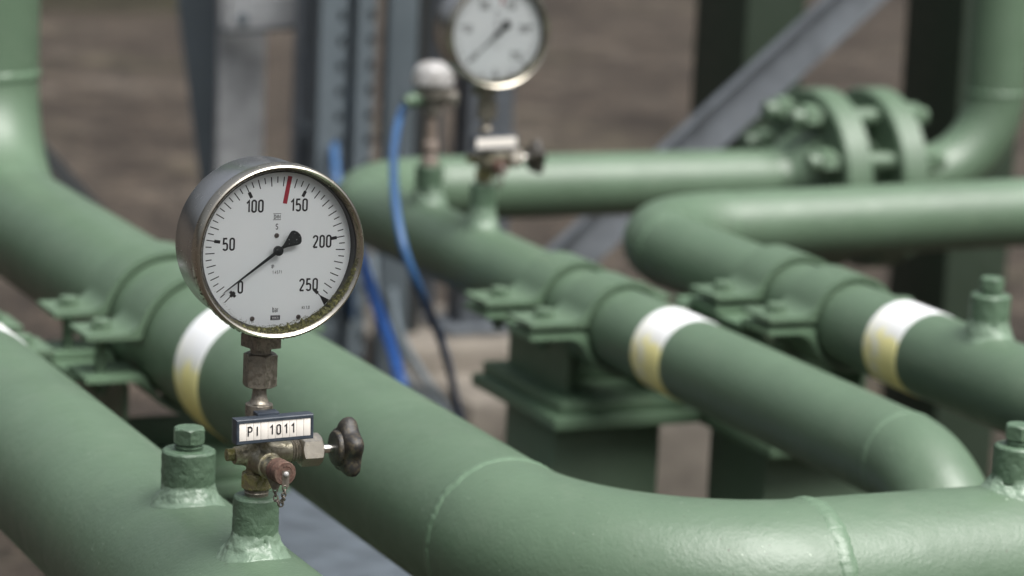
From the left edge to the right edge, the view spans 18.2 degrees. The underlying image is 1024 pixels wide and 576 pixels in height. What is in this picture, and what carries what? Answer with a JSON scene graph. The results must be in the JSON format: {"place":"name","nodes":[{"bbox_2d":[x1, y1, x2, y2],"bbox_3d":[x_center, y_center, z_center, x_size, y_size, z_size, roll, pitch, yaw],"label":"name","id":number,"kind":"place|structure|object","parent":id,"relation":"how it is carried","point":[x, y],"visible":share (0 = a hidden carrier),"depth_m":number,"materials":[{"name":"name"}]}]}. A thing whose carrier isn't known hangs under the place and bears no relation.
{"place":"outdoors","nodes":[
{"label":"outdoors","id":0,"kind":"place"},
{"bbox_2d":[43,139,102,207],"bbox_3d":[-0.587,-0.140,4.250,0.208,0.145,0.031,12,14,40],"label":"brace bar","id":1,"kind":"object","parent":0,"point":[61,172],"visible":0.21,"depth_m":4.24,"materials":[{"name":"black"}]},
{"bbox_2d":[0,0,1023,575],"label":"ground","id":2,"kind":"structure","parent":0,"point":[606,76],"depth_m":10.14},
{"bbox_2d":[40,0,218,12],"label":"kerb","id":3,"kind":"structure","parent":2,"relation":"on","point":[119,5],"depth_m":12.32,"materials":[{"name":"grey concrete"}]},
{"bbox_2d":[0,324,322,575],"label":"process pipe","id":4,"kind":"object","parent":2,"relation":"on","point":[90,485],"visible":1,"depth_m":2.07,"materials":[{"name":"green metal"}]},
{"bbox_2d":[224,349,363,506],"bbox_3d":[-0.124,0.079,1.893,0.083,0.092,0.047,-7,15,-41],"label":"shutoff valve","id":5,"kind":"object","parent":4,"relation":"attached to","point":[268,465],"visible":0.92,"depth_m":1.89,"materials":[{"name":"metal"}]},
{"bbox_2d":[175,156,363,353],"bbox_3d":[-0.143,-0.017,1.864,0.103,0.119,0.049,-2,12,-24],"label":"pressure gauge","id":6,"kind":"object","parent":5,"relation":"on","point":[269,253],"visible":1,"depth_m":1.85,"materials":[{"name":"silver metal"}]},
{"bbox_2d":[232,409,313,444],"bbox_3d":[-0.141,0.081,1.876,0.048,0.017,0.017,-2,12,-24],"label":"tag plate","id":7,"kind":"object","parent":5,"relation":"attached to","point":[268,425],"visible":1,"depth_m":1.87,"materials":[{"name":"white plastic"}]},
{"bbox_2d":[41,356,288,504],"bbox_3d":[-0.314,0.420,2.894,0.218,0.730,0.200,-2,12,-24],"label":"pipe stand","id":8,"kind":"object","parent":2,"relation":"on","point":[157,431],"visible":0.13,"depth_m":2.80,"materials":[{"name":"green paint"}]},
{"bbox_2d":[37,240,175,391],"bbox_3d":[-0.312,0.025,2.856,0.213,0.127,0.056,-2,12,-24],"label":"pipe clamp","id":9,"kind":"object","parent":8,"relation":"on","point":[115,271],"visible":0.4,"depth_m":2.82,"materials":[{"name":"green metal"}]},
{"bbox_2d":[68,262,324,417],"bbox_3d":[-0.272,0.044,2.766,0.213,0.127,0.056,-2,12,-24],"label":"pipe clamp","id":10,"kind":"object","parent":8,"relation":"on","point":[149,292],"visible":0.39,"depth_m":2.73,"materials":[{"name":"green metal"}]},
{"bbox_2d":[277,487,410,575],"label":"channel beam","id":11,"kind":"structure","parent":8,"relation":"attached to","point":[317,539],"depth_m":2.92,"materials":[{"name":"metal"}]},
{"bbox_2d":[0,0,1023,575],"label":"process pipe","id":12,"kind":"object","parent":8,"relation":"on","point":[432,488],"visible":0.92,"depth_m":2.17,"materials":[{"name":"green metal"}]},
{"bbox_2d":[214,0,265,169],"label":"steel post","id":13,"kind":"object","parent":2,"relation":"on","point":[240,91],"depth_m":4.49,"materials":[{"name":"grey metal"}]},
{"bbox_2d":[177,0,217,181],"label":"brace bar","id":14,"kind":"object","parent":13,"relation":"attached to","point":[198,19],"visible":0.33,"depth_m":4.64,"materials":[{"name":"metal"}]},
{"bbox_2d":[220,0,294,33],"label":"junction box","id":15,"kind":"object","parent":13,"relation":"attached to","point":[250,16],"visible":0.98,"depth_m":4.42,"materials":[{"name":"grey metal"}]},
{"bbox_2d":[290,0,376,360],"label":"cable ladder","id":16,"kind":"object","parent":2,"relation":"on","point":[333,69],"visible":0.37,"depth_m":4.32,"materials":[{"name":"grey metal"}]},
{"bbox_2d":[330,138,355,319],"bbox_3d":[-0.238,-0.073,4.336,0.059,0.533,0.244,3,11,2],"label":"instrument cable","id":17,"kind":"object","parent":16,"relation":"attached to","point":[336,178],"visible":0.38,"depth_m":4.29,"materials":[{"name":"blue plastic"}]},
{"bbox_2d":[369,252,433,401],"bbox_3d":[-0.157,0.066,4.139,0.068,0.160,0.363,-1,12,-20],"label":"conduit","id":18,"kind":"object","parent":17,"relation":"attached to","point":[412,383],"visible":0.31,"depth_m":4.10,"materials":[{"name":"grey metal"}]},
{"bbox_2d":[360,252,407,386],"bbox_3d":[-0.192,-0.004,3.924,0.055,0.184,1.131,1,11,-8],"label":"instrument cable","id":19,"kind":"object","parent":16,"relation":"attached to","point":[383,325],"visible":0.38,"depth_m":3.46,"materials":[{"name":"blue plastic"}]},
{"bbox_2d":[371,0,418,377],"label":"steel post","id":20,"kind":"object","parent":2,"relation":"on","point":[400,43],"depth_m":4.34,"materials":[{"name":"grey metal"}]},
{"bbox_2d":[389,288,449,410],"bbox_3d":[-0.139,0.082,4.340,0.065,0.211,0.370,-1,11,-18],"label":"cable","id":21,"kind":"object","parent":20,"relation":"attached to","point":[431,388],"visible":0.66,"depth_m":4.23,"materials":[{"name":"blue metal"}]},
{"bbox_2d":[406,0,430,332],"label":"round post","id":22,"kind":"object","parent":2,"relation":"on","point":[423,48],"depth_m":4.55,"materials":[{"name":"black metal"}]},
{"bbox_2d":[419,0,443,312],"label":"steel post","id":23,"kind":"object","parent":2,"relation":"on","point":[429,284],"depth_m":4.71,"materials":[{"name":"grey metal"}]},
{"bbox_2d":[364,305,508,387],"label":"concrete plinth","id":24,"kind":"structure","parent":2,"relation":"on","point":[469,354],"depth_m":4.55,"materials":[{"name":"grey concrete"}]},
{"bbox_2d":[421,73,514,336],"bbox_3d":[-0.011,-0.923,4.470,0.126,2.000,0.108,-2,12,-24],"label":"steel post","id":25,"kind":"object","parent":24,"relation":"on","point":[457,319],"visible":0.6,"depth_m":4.59,"materials":[{"name":"grey metal"}]},
{"bbox_2d":[422,372,505,443],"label":"concrete plinth","id":26,"kind":"structure","parent":2,"relation":"on","point":[482,410],"depth_m":4.39,"materials":[{"name":"grey concrete"}]},
{"bbox_2d":[468,301,699,493],"bbox_3d":[0.056,0.387,3.130,0.180,0.739,0.200,-2,12,-24],"label":"pipe stand","id":27,"kind":"object","parent":2,"relation":"on","point":[568,414],"visible":0.56,"depth_m":3.03,"materials":[{"name":"green paint"}]},
{"bbox_2d":[463,251,670,328],"bbox_3d":[0.053,0.014,3.070,0.194,0.090,0.056,-2,12,-24],"label":"pipe clamp","id":28,"kind":"object","parent":27,"relation":"attached to","point":[530,286],"visible":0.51,"depth_m":3.04,"materials":[{"name":"green metal"}]},
{"bbox_2d":[506,271,715,376],"bbox_3d":[0.095,0.033,2.977,0.194,0.090,0.056,-2,12,-24],"label":"pipe clamp","id":29,"kind":"object","parent":27,"relation":"attached to","point":[541,328],"visible":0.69,"depth_m":2.95,"materials":[{"name":"green metal"}]},
{"bbox_2d":[338,0,1023,493],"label":"process pipe","id":30,"kind":"object","parent":27,"relation":"on","point":[812,416],"visible":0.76,"depth_m":3.42,"materials":[{"name":"green metal"}]},
{"bbox_2d":[402,61,458,165],"bbox_3d":[-0.088,-0.183,3.365,0.060,0.112,0.044,-2,12,-24],"label":"temperature transmitter","id":31,"kind":"object","parent":30,"relation":"attached to","point":[432,82],"visible":1,"depth_m":3.35,"materials":[{"name":"metal"}]},
{"bbox_2d":[389,103,462,418],"bbox_3d":[-0.087,0.044,3.548,0.064,0.547,0.626,4,11,5],"label":"instrument cable","id":32,"kind":"object","parent":31,"relation":"hanging from","point":[406,254],"visible":0.84,"depth_m":3.29,"materials":[{"name":"blue plastic"}]},
{"bbox_2d":[466,96,545,187],"bbox_3d":[-0.001,-0.150,3.242,0.083,0.092,0.047,-7,15,-41],"label":"shutoff valve","id":33,"kind":"object","parent":30,"relation":"attached to","point":[490,164],"visible":1,"depth_m":3.23,"materials":[{"name":"metal"}]},
{"bbox_2d":[434,0,549,101],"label":"pressure gauge","id":34,"kind":"object","parent":33,"relation":"attached to","point":[488,48],"visible":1,"depth_m":3.20,"materials":[{"name":"silver metal"}]},
{"bbox_2d":[471,132,517,150],"bbox_3d":[-0.019,-0.148,3.226,0.048,0.017,0.017,-2,12,-24],"label":"tag plate","id":35,"kind":"object","parent":33,"relation":"attached to","point":[491,141],"visible":1,"depth_m":3.22,"materials":[{"name":"white plastic"}]},
{"bbox_2d":[656,422,710,497],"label":"concrete plinth","id":36,"kind":"structure","parent":2,"relation":"on","point":[683,459],"depth_m":4.18,"materials":[{"name":"grey concrete"}]},
{"bbox_2d":[674,295,865,499],"bbox_3d":[0.252,0.395,3.071,0.180,0.764,0.200,-2,12,-24],"label":"pipe stand","id":37,"kind":"object","parent":2,"relation":"on","point":[742,466],"visible":0.13,"depth_m":2.98,"materials":[{"name":"green paint"}]},
{"bbox_2d":[689,245,827,348],"bbox_3d":[0.257,0.008,3.011,0.174,0.090,0.056,-2,12,-24],"label":"pipe clamp","id":38,"kind":"object","parent":37,"relation":"on","point":[755,271],"visible":0.43,"depth_m":2.98,"materials":[{"name":"green metal"}]},
{"bbox_2d":[623,178,1023,433],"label":"process pipe","id":39,"kind":"object","parent":37,"relation":"on","point":[971,369],"visible":0.98,"depth_m":3.15,"materials":[{"name":"green metal"}]},
{"bbox_2d":[740,265,913,372],"bbox_3d":[0.299,0.028,2.918,0.174,0.090,0.056,-2,12,-24],"label":"pipe clamp","id":40,"kind":"object","parent":37,"relation":"attached to","point":[810,291],"visible":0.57,"depth_m":2.89,"materials":[{"name":"green metal"}]},
{"bbox_3d":[-0.534,0.435,2.798,0.220,0.718,0.200,-2,12,-24],"label":"pipe stand","id":41,"kind":"object","parent":2,"relation":"on","visible":0},
{"bbox_2d":[0,311,22,331],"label":"pipe clamp","id":42,"kind":"object","parent":41,"relation":"on","point":[8,322],"visible":0.55,"depth_m":2.79,"materials":[{"name":"green metal"}]},
{"bbox_2d":[14,333,53,355],"bbox_3d":[-0.494,0.052,2.672,0.214,0.130,0.056,-2,12,-24],"label":"pipe clamp","id":43,"kind":"object","parent":41,"relation":"attached to","point":[37,345],"visible":0.2,"depth_m":2.70,"materials":[{"name":"green metal"}]},
{"bbox_2d":[545,0,884,262],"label":"diagonal brace","id":44,"kind":"object","parent":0,"point":[722,118],"visible":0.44,"depth_m":4.26,"materials":[{"name":"metal"}]},
{"bbox_2d":[680,0,805,322],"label":"steel column","id":45,"kind":"structure","parent":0,"point":[733,39],"depth_m":4.68,"materials":[{"name":"metal"}]},
{"bbox_2d":[881,0,1015,479],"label":"steel column","id":46,"kind":"structure","parent":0,"point":[936,44],"depth_m":4.73,"materials":[{"name":"metal"}]}
]}

